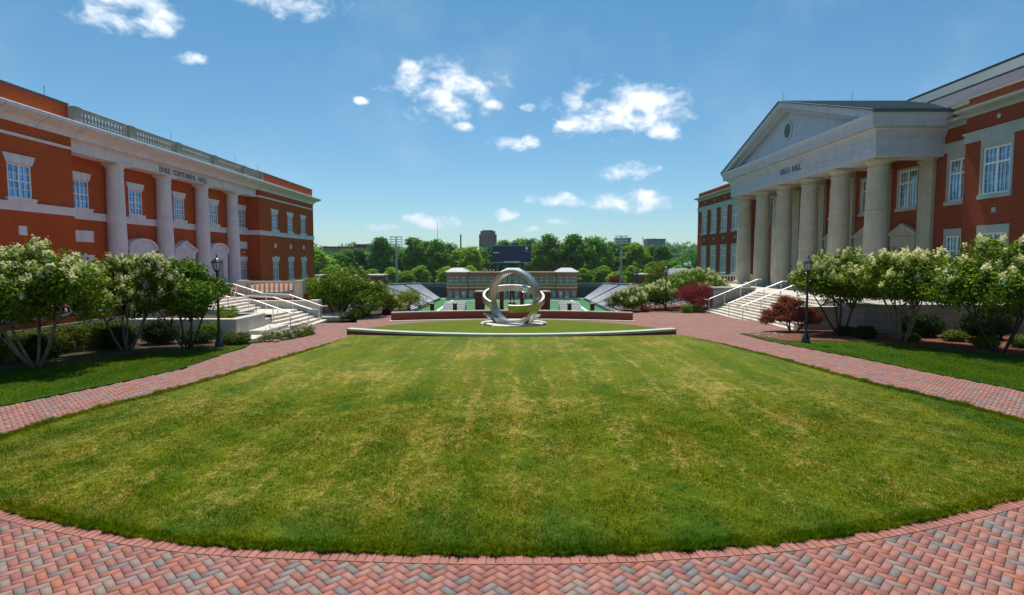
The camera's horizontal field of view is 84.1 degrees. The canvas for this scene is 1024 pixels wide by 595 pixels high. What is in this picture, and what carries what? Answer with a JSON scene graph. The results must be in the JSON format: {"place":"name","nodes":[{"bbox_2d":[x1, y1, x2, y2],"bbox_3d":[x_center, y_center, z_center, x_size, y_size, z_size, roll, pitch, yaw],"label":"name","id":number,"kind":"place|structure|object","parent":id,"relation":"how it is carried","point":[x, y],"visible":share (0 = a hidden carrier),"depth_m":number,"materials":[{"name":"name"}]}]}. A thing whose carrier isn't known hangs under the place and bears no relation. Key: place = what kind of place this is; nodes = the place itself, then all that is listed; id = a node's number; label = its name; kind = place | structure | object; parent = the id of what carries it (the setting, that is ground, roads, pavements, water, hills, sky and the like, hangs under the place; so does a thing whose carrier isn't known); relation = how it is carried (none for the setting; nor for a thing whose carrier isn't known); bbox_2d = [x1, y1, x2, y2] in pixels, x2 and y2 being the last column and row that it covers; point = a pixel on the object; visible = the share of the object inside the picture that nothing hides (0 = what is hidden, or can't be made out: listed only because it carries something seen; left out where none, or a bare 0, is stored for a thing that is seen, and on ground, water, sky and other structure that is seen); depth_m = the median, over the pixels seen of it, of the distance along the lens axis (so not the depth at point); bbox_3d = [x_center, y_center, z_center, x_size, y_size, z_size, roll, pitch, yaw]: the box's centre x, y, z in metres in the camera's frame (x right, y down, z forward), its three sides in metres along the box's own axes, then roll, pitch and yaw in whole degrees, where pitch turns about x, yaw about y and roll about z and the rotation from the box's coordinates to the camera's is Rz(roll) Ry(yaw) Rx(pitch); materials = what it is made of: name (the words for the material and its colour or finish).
{"place":"outdoors","nodes":[
{"label":"outdoors","id":0,"kind":"place"},
{"bbox_2d":[0,334,313,406],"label":"verge grass","id":1,"kind":"structure","parent":0,"point":[90,387],"depth_m":17.20,"materials":[{"name":"green plant"}]},
{"bbox_2d":[211,254,224,346],"bbox_3d":[-11.950,0.148,23.060,0.406,3.820,0.406,4,5,44],"label":"street lamp","id":2,"kind":"object","parent":1,"relation":"on","point":[216,262],"visible":0.96,"depth_m":23.03,"materials":[{"name":"black metal"}]},
{"bbox_2d":[0,327,314,371],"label":"mulch bed","id":3,"kind":"object","parent":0,"point":[105,353],"visible":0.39,"depth_m":21.64,"materials":[{"name":"brown soil"}]},
{"bbox_2d":[15,333,66,358],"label":"round shrub","id":4,"kind":"object","parent":3,"relation":"on","point":[55,348],"visible":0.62,"depth_m":19.73,"materials":[{"name":"green plant"}]},
{"bbox_2d":[0,234,124,367],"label":"crape myrtle","id":5,"kind":"object","parent":3,"relation":"on","point":[39,279],"visible":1,"depth_m":17.74,"materials":[{"name":"green plant"}]},
{"bbox_2d":[0,318,140,362],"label":"hedge","id":6,"kind":"object","parent":3,"relation":"on","point":[79,339],"visible":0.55,"depth_m":21.58,"materials":[{"name":"green plant"}]},
{"bbox_2d":[93,325,136,348],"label":"round shrub","id":7,"kind":"object","parent":3,"relation":"on","point":[116,330],"visible":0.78,"depth_m":22.43,"materials":[{"name":"green plant"}]},
{"bbox_2d":[68,251,188,350],"bbox_3d":[-14.277,0.207,21.793,4.455,4.037,4.138,0,4,0],"label":"crape myrtle","id":8,"kind":"object","parent":3,"relation":"on","point":[136,275],"visible":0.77,"depth_m":20.99,"materials":[{"name":"green plant"}]},
{"bbox_2d":[140,316,181,344],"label":"round shrub","id":9,"kind":"object","parent":3,"relation":"on","point":[151,332],"visible":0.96,"depth_m":23.73,"materials":[{"name":"green plant"}]},
{"bbox_2d":[136,256,236,348],"bbox_3d":[-12.887,0.276,22.510,3.666,3.837,3.624,0,4,0],"label":"crape myrtle","id":10,"kind":"object","parent":3,"relation":"on","point":[200,292],"visible":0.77,"depth_m":21.97,"materials":[{"name":"green plant"}]},
{"bbox_2d":[177,328,216,344],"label":"round shrub","id":11,"kind":"object","parent":3,"relation":"on","point":[204,336],"visible":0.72,"depth_m":24.11,"materials":[{"name":"green plant"}]},
{"bbox_2d":[221,330,252,344],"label":"round shrub","id":12,"kind":"object","parent":3,"relation":"on","point":[237,337],"visible":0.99,"depth_m":23.90,"materials":[{"name":"green plant"}]},
{"bbox_2d":[257,320,315,341],"bbox_3d":[-10.468,1.637,26.968,1.211,0.953,4.356,1,4,11],"label":"flower border","id":13,"kind":"object","parent":3,"relation":"on","point":[301,330],"visible":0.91,"depth_m":26.32,"materials":[{"name":"green plant"}]},
{"bbox_2d":[327,309,414,320],"bbox_3d":[-14.100,1.261,42.276,11.800,0.357,11.800,0,4,0],"label":"flower bed","id":14,"kind":"object","parent":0,"point":[374,313],"visible":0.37,"depth_m":42.92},
{"bbox_2d":[307,265,391,314],"bbox_3d":[-11.584,-0.497,40.483,6.316,4.053,6.448,0,4,0],"label":"crape myrtle","id":15,"kind":"object","parent":14,"relation":"on","point":[353,289],"visible":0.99,"depth_m":38.94,"materials":[{"name":"green plant"}]},
{"bbox_2d":[393,288,428,310],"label":"leafy bush","id":16,"kind":"object","parent":14,"relation":"on","point":[408,295],"visible":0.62,"depth_m":47.47,"materials":[{"name":"green plant"}]},
{"bbox_2d":[342,279,594,322],"bbox_3d":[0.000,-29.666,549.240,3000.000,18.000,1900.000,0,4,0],"label":"ground","id":17,"kind":"structure","parent":0,"point":[353,321],"depth_m":38.16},
{"bbox_2d":[0,80,346,338],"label":"brick hall","id":18,"kind":"structure","parent":17,"relation":"on","point":[71,179],"depth_m":41.19,"materials":[{"name":"red brick"}]},
{"bbox_2d":[1,151,37,203],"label":"window","id":19,"kind":"structure","parent":18,"relation":"in","point":[18,176],"depth_m":30.73,"materials":[{"name":"blue glass"}]},
{"bbox_2d":[72,171,93,212],"bbox_3d":[-28.055,-6.856,36.828,0.310,2.540,2.040,0,4,0],"label":"window","id":20,"kind":"structure","parent":18,"relation":"in","point":[80,188],"depth_m":37.00,"materials":[{"name":"blue glass"}]},
{"bbox_2d":[125,181,145,218],"bbox_3d":[-28.055,-7.216,42.266,0.310,2.540,2.040,0,4,0],"label":"window","id":21,"kind":"structure","parent":18,"relation":"in","point":[135,197],"depth_m":42.27,"materials":[{"name":"blue glass"}]},
{"bbox_2d":[171,191,187,222],"bbox_3d":[-28.055,-7.583,47.804,0.310,2.540,2.040,0,4,0],"label":"window","id":22,"kind":"structure","parent":18,"relation":"in","point":[178,203],"depth_m":47.77,"materials":[{"name":"blue glass"}]},
{"bbox_2d":[208,198,220,226],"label":"window","id":23,"kind":"structure","parent":18,"relation":"in","point":[213,212],"depth_m":53.36,"materials":[{"name":"blue glass"}]},
{"bbox_2d":[238,204,247,229],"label":"window","id":24,"kind":"structure","parent":18,"relation":"in","point":[241,208],"depth_m":58.90,"materials":[{"name":"blue glass"}]},
{"bbox_2d":[125,280,347,338],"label":"stone staircase","id":25,"kind":"structure","parent":17,"relation":"on","point":[252,322],"depth_m":34.77,"materials":[{"name":"stone"}]},
{"bbox_2d":[314,248,331,274],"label":"broadleaf tree","id":26,"kind":"object","parent":17,"relation":"on","point":[321,258],"visible":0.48,"depth_m":259.03,"materials":[{"name":"green plant"}]},
{"bbox_2d":[329,252,351,268],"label":"broadleaf tree","id":27,"kind":"object","parent":17,"relation":"on","point":[340,259],"visible":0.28,"depth_m":273.34,"materials":[{"name":"green plant"}]},
{"bbox_2d":[322,246,370,254],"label":"brick building","id":28,"kind":"structure","parent":17,"relation":"on","point":[336,249],"depth_m":418.38,"materials":[{"name":"brown brick"}]},
{"bbox_2d":[350,248,367,270],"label":"broadleaf tree","id":29,"kind":"object","parent":17,"relation":"on","point":[359,254],"visible":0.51,"depth_m":283.58,"materials":[{"name":"green plant"}]},
{"bbox_2d":[366,236,395,273],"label":"broadleaf tree","id":30,"kind":"object","parent":17,"relation":"on","point":[381,248],"visible":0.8,"depth_m":276.75,"materials":[{"name":"green plant"}]},
{"bbox_2d":[368,292,410,312],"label":"leafy bush","id":31,"kind":"object","parent":17,"relation":"on","point":[394,303],"visible":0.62,"depth_m":42.29,"materials":[{"name":"green plant"}]},
{"bbox_2d":[347,282,439,310],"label":"grandstand","id":32,"kind":"object","parent":17,"relation":"on","point":[428,295],"visible":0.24,"depth_m":202.50,"materials":[{"name":"concrete"}]},
{"bbox_2d":[395,270,416,282],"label":"broadleaf tree","id":33,"kind":"object","parent":17,"relation":"on","point":[406,276],"visible":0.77,"depth_m":253.66,"materials":[{"name":"green plant"}]},
{"bbox_2d":[400,236,429,271],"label":"broadleaf tree","id":34,"kind":"object","parent":17,"relation":"on","point":[414,254],"visible":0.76,"depth_m":280.09,"materials":[{"name":"green plant"}]},
{"bbox_2d":[412,265,430,282],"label":"broadleaf tree","id":35,"kind":"object","parent":17,"relation":"on","point":[420,272],"visible":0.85,"depth_m":259.51,"materials":[{"name":"green plant"}]},
{"bbox_2d":[425,238,453,281],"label":"broadleaf tree","id":36,"kind":"object","parent":17,"relation":"on","point":[438,253],"visible":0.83,"depth_m":278.47,"materials":[{"name":"green plant"}]},
{"bbox_2d":[435,266,450,282],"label":"broadleaf tree","id":37,"kind":"object","parent":17,"relation":"on","point":[442,275],"visible":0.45,"depth_m":255.58,"materials":[{"name":"green plant"}]},
{"bbox_2d":[442,301,466,310],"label":"bleacher","id":38,"kind":"object","parent":17,"relation":"on","point":[448,305],"visible":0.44,"depth_m":96.65,"materials":[{"name":"grey concrete"}]},
{"bbox_2d":[448,247,466,267],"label":"broadleaf tree","id":39,"kind":"object","parent":17,"relation":"on","point":[454,260],"visible":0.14,"depth_m":282.65,"materials":[{"name":"green plant"}]},
{"bbox_2d":[456,245,485,270],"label":"broadleaf tree","id":40,"kind":"object","parent":17,"relation":"on","point":[470,256],"visible":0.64,"depth_m":276.45,"materials":[{"name":"green plant"}]},
{"bbox_2d":[474,290,484,309],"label":"brick pier","id":41,"kind":"structure","parent":17,"relation":"on","point":[479,304],"depth_m":49.72,"materials":[{"name":"red brick"}]},
{"bbox_2d":[479,230,496,249],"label":"apartment tower","id":42,"kind":"structure","parent":17,"relation":"on","point":[487,238],"depth_m":895.92,"materials":[{"name":"grey concrete"}]},
{"bbox_2d":[314,241,696,253],"bbox_3d":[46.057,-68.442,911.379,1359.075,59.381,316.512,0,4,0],"label":"distant woods","id":43,"kind":"object","parent":17,"relation":"on","point":[682,248],"depth_m":902.66,"materials":[{"name":"green plant"}]},
{"bbox_2d":[324,247,696,281],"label":"undergrowth","id":44,"kind":"object","parent":17,"relation":"on","point":[692,262],"visible":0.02,"depth_m":294.76,"materials":[{"name":"green plant"}]},
{"bbox_2d":[388,283,634,297],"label":"retaining wall","id":45,"kind":"structure","parent":17,"relation":"on","point":[440,290],"depth_m":233.24,"materials":[{"name":"grey concrete"}]},
{"bbox_2d":[440,268,583,299],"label":"field house","id":46,"kind":"structure","parent":17,"relation":"on","point":[464,283],"depth_m":220.11,"materials":[{"name":"red brick"}]},
{"bbox_2d":[492,239,531,270],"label":"scoreboard","id":47,"kind":"object","parent":17,"relation":"on","point":[515,252],"visible":0.94,"depth_m":245.28,"materials":[{"name":"grey"}]},
{"bbox_2d":[526,241,550,270],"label":"broadleaf tree","id":48,"kind":"object","parent":17,"relation":"on","point":[530,266],"visible":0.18,"depth_m":282.12,"materials":[{"name":"green plant"}]},
{"bbox_2d":[533,233,564,270],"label":"broadleaf tree","id":49,"kind":"object","parent":17,"relation":"on","point":[551,250],"visible":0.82,"depth_m":275.95,"materials":[{"name":"green plant"}]},
{"bbox_2d":[558,301,581,310],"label":"bleacher","id":50,"kind":"object","parent":17,"relation":"on","point":[562,305],"visible":0.42,"depth_m":96.77,"materials":[{"name":"grey concrete"}]},
{"bbox_2d":[559,233,585,269],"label":"broadleaf tree","id":51,"kind":"object","parent":17,"relation":"on","point":[571,249],"visible":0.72,"depth_m":278.28,"materials":[{"name":"green plant"}]},
{"bbox_2d":[577,268,595,282],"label":"broadleaf tree","id":52,"kind":"object","parent":17,"relation":"on","point":[584,275],"visible":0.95,"depth_m":259.82,"materials":[{"name":"green plant"}]},
{"bbox_2d":[577,235,614,273],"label":"broadleaf tree","id":53,"kind":"object","parent":17,"relation":"on","point":[592,245],"visible":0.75,"depth_m":278.40,"materials":[{"name":"green plant"}]},
{"bbox_2d":[592,265,612,282],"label":"broadleaf tree","id":54,"kind":"object","parent":17,"relation":"on","point":[602,273],"visible":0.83,"depth_m":261.68,"materials":[{"name":"green plant"}]},
{"bbox_2d":[592,242,618,277],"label":"broadleaf tree","id":55,"kind":"object","parent":17,"relation":"on","point":[613,258],"visible":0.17,"depth_m":283.84,"materials":[{"name":"green plant"}]},
{"bbox_2d":[622,265,642,282],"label":"broadleaf tree","id":56,"kind":"object","parent":17,"relation":"on","point":[628,272],"visible":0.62,"depth_m":259.86,"materials":[{"name":"green plant"}]},
{"bbox_2d":[617,241,650,275],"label":"broadleaf tree","id":57,"kind":"object","parent":17,"relation":"on","point":[638,254],"visible":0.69,"depth_m":280.08,"materials":[{"name":"green plant"}]},
{"bbox_2d":[584,282,689,310],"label":"grandstand","id":58,"kind":"object","parent":17,"relation":"on","point":[603,291],"visible":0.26,"depth_m":200.90,"materials":[{"name":"metal"}]},
{"bbox_2d":[640,260,669,290],"bbox_3d":[15.161,-1.271,60.069,3.586,5.420,3.032,0,4,0],"label":"young tree","id":59,"kind":"object","parent":17,"relation":"on","point":[656,267],"visible":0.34,"depth_m":59.69,"materials":[{"name":"green plant"}]},
{"bbox_2d":[650,244,673,266],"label":"broadleaf tree","id":60,"kind":"object","parent":17,"relation":"on","point":[662,252],"visible":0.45,"depth_m":279.20,"materials":[{"name":"green plant"}]},
{"bbox_2d":[705,282,839,328],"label":"stone staircase","id":61,"kind":"structure","parent":17,"relation":"on","point":[750,313],"depth_m":40.23,"materials":[{"name":"stone"}]},
{"bbox_2d":[690,53,1023,333],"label":"columned hall","id":62,"kind":"structure","parent":17,"relation":"on","point":[937,167],"depth_m":37.56,"materials":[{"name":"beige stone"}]},
{"bbox_2d":[710,245,715,272],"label":"window","id":63,"kind":"structure","parent":62,"relation":"in","point":[712,247],"depth_m":71.95,"materials":[{"name":"glass"}]},
{"bbox_2d":[719,244,726,274],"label":"window","id":64,"kind":"structure","parent":62,"relation":"in","point":[723,248],"depth_m":68.48,"materials":[{"name":"blue glass"}]},
{"bbox_2d":[720,205,727,232],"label":"window","id":65,"kind":"structure","parent":62,"relation":"in","point":[724,209],"depth_m":68.15,"materials":[{"name":"blue glass"}]},
{"bbox_2d":[729,243,736,274],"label":"window","id":66,"kind":"structure","parent":62,"relation":"in","point":[733,246],"depth_m":65.52,"materials":[{"name":"blue glass"}]},
{"bbox_2d":[730,202,738,231],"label":"window","id":67,"kind":"structure","parent":62,"relation":"in","point":[734,224],"depth_m":64.95,"materials":[{"name":"glass"}]},
{"bbox_2d":[851,227,863,253],"bbox_3d":[26.365,-2.844,42.455,0.530,4.830,2.750,0,4,0],"label":"door","id":68,"kind":"structure","parent":62,"relation":"in","point":[858,236],"depth_m":42.88,"materials":[{"name":"white paint"}]},
{"bbox_2d":[858,177,866,216],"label":"window","id":69,"kind":"structure","parent":62,"relation":"in","point":[863,181],"depth_m":42.92,"materials":[{"name":"white glass"}]},
{"bbox_2d":[888,223,916,253],"bbox_3d":[26.365,-2.570,38.314,0.530,4.830,2.750,0,4,0],"label":"door","id":70,"kind":"structure","parent":62,"relation":"in","point":[904,235],"depth_m":38.11,"materials":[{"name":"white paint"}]},
{"bbox_2d":[894,165,918,211],"bbox_3d":[26.500,-7.235,38.005,0.260,2.860,2.130,0,4,0],"label":"window","id":71,"kind":"structure","parent":62,"relation":"in","point":[907,178],"depth_m":38.05,"materials":[{"name":"blue glass"}]},
{"bbox_2d":[943,228,960,258],"bbox_3d":[26.500,-2.291,33.873,0.260,3.640,2.130,0,4,0],"label":"window","id":72,"kind":"structure","parent":62,"relation":"in","point":[951,237],"depth_m":34.17,"materials":[{"name":"white paint"}]},
{"bbox_2d":[943,149,964,205],"bbox_3d":[26.500,-7.110,33.554,0.260,3.198,2.130,0,4,0],"label":"window","id":73,"kind":"structure","parent":62,"relation":"in","point":[956,159],"depth_m":33.99,"materials":[{"name":"glass"}]},
{"bbox_2d":[975,223,1009,254],"bbox_3d":[25.500,-2.047,30.181,0.260,3.640,2.130,0,4,0],"label":"window","id":74,"kind":"structure","parent":62,"relation":"in","point":[995,229],"depth_m":29.99,"materials":[{"name":"white paint"}]},
{"bbox_2d":[976,132,1014,199],"bbox_3d":[25.500,-6.865,29.862,0.260,3.198,2.130,0,4,0],"label":"window","id":75,"kind":"structure","parent":62,"relation":"in","point":[996,168],"depth_m":29.84,"materials":[{"name":"glass"}]},
{"bbox_2d":[0,334,1023,556],"bbox_3d":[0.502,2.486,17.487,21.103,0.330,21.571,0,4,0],"label":"lawn","id":76,"kind":"structure","parent":0,"point":[381,356],"depth_m":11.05,"materials":[{"name":"green plant"}]},
{"bbox_2d":[0,311,1023,594],"bbox_3d":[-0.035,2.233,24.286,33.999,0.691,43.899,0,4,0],"label":"paving","id":77,"kind":"structure","parent":0,"point":[702,575],"depth_m":6.50,"materials":[{"name":"brick"}]},
{"bbox_2d":[346,328,676,336],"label":"wall","id":78,"kind":"structure","parent":77,"relation":"on","point":[364,331],"depth_m":27.51,"materials":[{"name":"concrete"}]},
{"bbox_2d":[0,336,1023,564],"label":"paving edge","id":79,"kind":"object","parent":77,"relation":"on","point":[730,551],"visible":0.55,"depth_m":6.81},
{"bbox_2d":[391,310,632,319],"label":"seat wall","id":80,"kind":"structure","parent":77,"relation":"on","point":[479,314],"depth_m":37.52,"materials":[{"name":"brick"}]},
{"bbox_2d":[389,318,634,321],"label":"kerb","id":81,"kind":"structure","parent":77,"relation":"on","point":[512,318],"depth_m":37.15,"materials":[{"name":"concrete"}]},
{"bbox_2d":[366,320,657,332],"bbox_3d":[0.054,1.711,32.183,16.320,0.375,9.800,0,4,0],"label":"lawn disc","id":82,"kind":"object","parent":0,"point":[477,326],"visible":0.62,"depth_m":31.64,"materials":[{"name":"green plant"}]},
{"bbox_2d":[481,269,546,325],"bbox_3d":[0.100,0.017,34.276,4.000,3.440,4.000,0,4,0],"label":"ring sculpture","id":83,"kind":"object","parent":82,"relation":"on","point":[498,318],"visible":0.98,"depth_m":33.83,"materials":[{"name":"metal"}]},
{"bbox_2d":[415,298,608,310],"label":"playing field","id":84,"kind":"structure","parent":0,"point":[438,304],"depth_m":194.69,"materials":[{"name":"green plant"}]},
{"bbox_2d":[0,0,1023,249],"label":"sky","id":85,"kind":"structure","parent":0,"point":[513,119],"materials":[{"name":"blue"}]},
{"bbox_2d":[263,332,791,341],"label":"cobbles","id":86,"kind":"object","parent":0,"point":[285,337],"visible":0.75,"depth_m":26.78,"materials":[{"name":"red brick"}]},
{"bbox_2d":[614,304,706,312],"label":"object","id":87,"kind":"structure","parent":0,"point":[673,308],"depth_m":47.87,"materials":[{"name":"brown soil"}]},
{"bbox_2d":[601,283,650,311],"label":"flowering shrub","id":88,"kind":"object","parent":87,"relation":"on","point":[629,298],"visible":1,"depth_m":45.45,"materials":[{"name":"green plant"}]},
{"bbox_2d":[636,279,679,309],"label":"flowering shrub","id":89,"kind":"object","parent":87,"relation":"on","point":[655,293],"visible":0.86,"depth_m":46.98,"materials":[{"name":"green plant"}]},
{"bbox_2d":[670,281,719,308],"bbox_3d":[14.827,-0.103,46.076,4.412,2.781,4.672,-2,4,-27],"label":"japanese maple","id":90,"kind":"object","parent":87,"relation":"on","point":[693,292],"visible":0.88,"depth_m":45.34,"materials":[{"name":"red plant"}]},
{"bbox_2d":[661,267,730,307],"bbox_3d":[16.473,-0.801,50.586,6.515,3.982,6.379,-4,5,-45],"label":"flowering shrub","id":91,"kind":"object","parent":87,"relation":"on","point":[681,278],"visible":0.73,"depth_m":49.46,"materials":[{"name":"green plant"}]},
{"bbox_2d":[740,333,1023,391],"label":"verge grass","id":92,"kind":"structure","parent":0,"point":[1010,358],"depth_m":20.45,"materials":[{"name":"green plant"}]},
{"bbox_2d":[801,255,813,342],"bbox_3d":[12.720,0.085,24.459,0.406,3.820,0.406,-2,4,-22],"label":"street lamp","id":93,"kind":"object","parent":92,"relation":"on","point":[808,263],"visible":0.98,"depth_m":24.42,"materials":[{"name":"black metal"}]},
{"bbox_2d":[742,329,1023,354],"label":"mulch bed","id":94,"kind":"object","parent":92,"relation":"on","point":[885,338],"visible":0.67,"depth_m":25.64,"materials":[{"name":"brown soil"}]},
{"bbox_2d":[757,294,824,330],"bbox_3d":[14.504,0.854,29.261,3.623,2.192,2.190,0,4,0],"label":"japanese maple","id":95,"kind":"object","parent":94,"relation":"on","point":[784,309],"visible":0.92,"depth_m":29.14,"materials":[{"name":"red plant"}]},
{"bbox_2d":[787,245,895,333],"bbox_3d":[16.402,-0.372,28.122,5.673,4.683,5.056,-3,5,-39],"label":"crape myrtle","id":96,"kind":"object","parent":94,"relation":"on","point":[826,278],"visible":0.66,"depth_m":27.28,"materials":[{"name":"green plant"}]},
{"bbox_2d":[831,325,854,335],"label":"round shrub","id":97,"kind":"object","parent":94,"relation":"on","point":[843,331],"visible":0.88,"depth_m":27.18,"materials":[{"name":"green plant"}]},
{"bbox_2d":[851,325,878,338],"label":"round shrub","id":98,"kind":"object","parent":94,"relation":"on","point":[863,332],"visible":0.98,"depth_m":25.86,"materials":[{"name":"green plant"}]},
{"bbox_2d":[843,246,958,342],"bbox_3d":[17.317,-0.047,24.415,4.884,4.339,5.196,0,4,0],"label":"crape myrtle","id":99,"kind":"object","parent":94,"relation":"on","point":[898,275],"visible":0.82,"depth_m":23.67,"materials":[{"name":"green plant"}]},
{"bbox_2d":[895,311,949,337],"bbox_3d":[19.326,1.296,26.748,2.447,1.407,1.382,0,4,0],"label":"round shrub","id":100,"kind":"object","parent":94,"relation":"on","point":[932,326],"visible":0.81,"depth_m":26.44,"materials":[{"name":"green plant"}]},
{"bbox_2d":[938,329,970,341],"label":"round shrub","id":101,"kind":"object","parent":94,"relation":"on","point":[952,335],"visible":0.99,"depth_m":24.81,"materials":[{"name":"green plant"}]},
{"bbox_2d":[916,232,1023,352],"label":"crape myrtle","id":102,"kind":"object","parent":94,"relation":"on","point":[993,276],"visible":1,"depth_m":20.91,"materials":[{"name":"green plant"}]},
{"bbox_2d":[967,335,1001,348],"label":"round shrub","id":103,"kind":"object","parent":94,"relation":"on","point":[979,341],"visible":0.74,"depth_m":22.52,"materials":[{"name":"green plant"}]},
{"bbox_2d":[954,307,1019,339],"bbox_3d":[21.608,1.191,25.723,2.809,1.694,1.606,0,4,0],"label":"round shrub","id":104,"kind":"object","parent":94,"relation":"on","point":[1005,326],"visible":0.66,"depth_m":25.41,"materials":[{"name":"green plant"}]},
{"bbox_2d":[1005,333,1023,348],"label":"round shrub","id":105,"kind":"object","parent":94,"relation":"on","point":[1018,341],"visible":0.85,"depth_m":22.67,"materials":[{"name":"green plant"}]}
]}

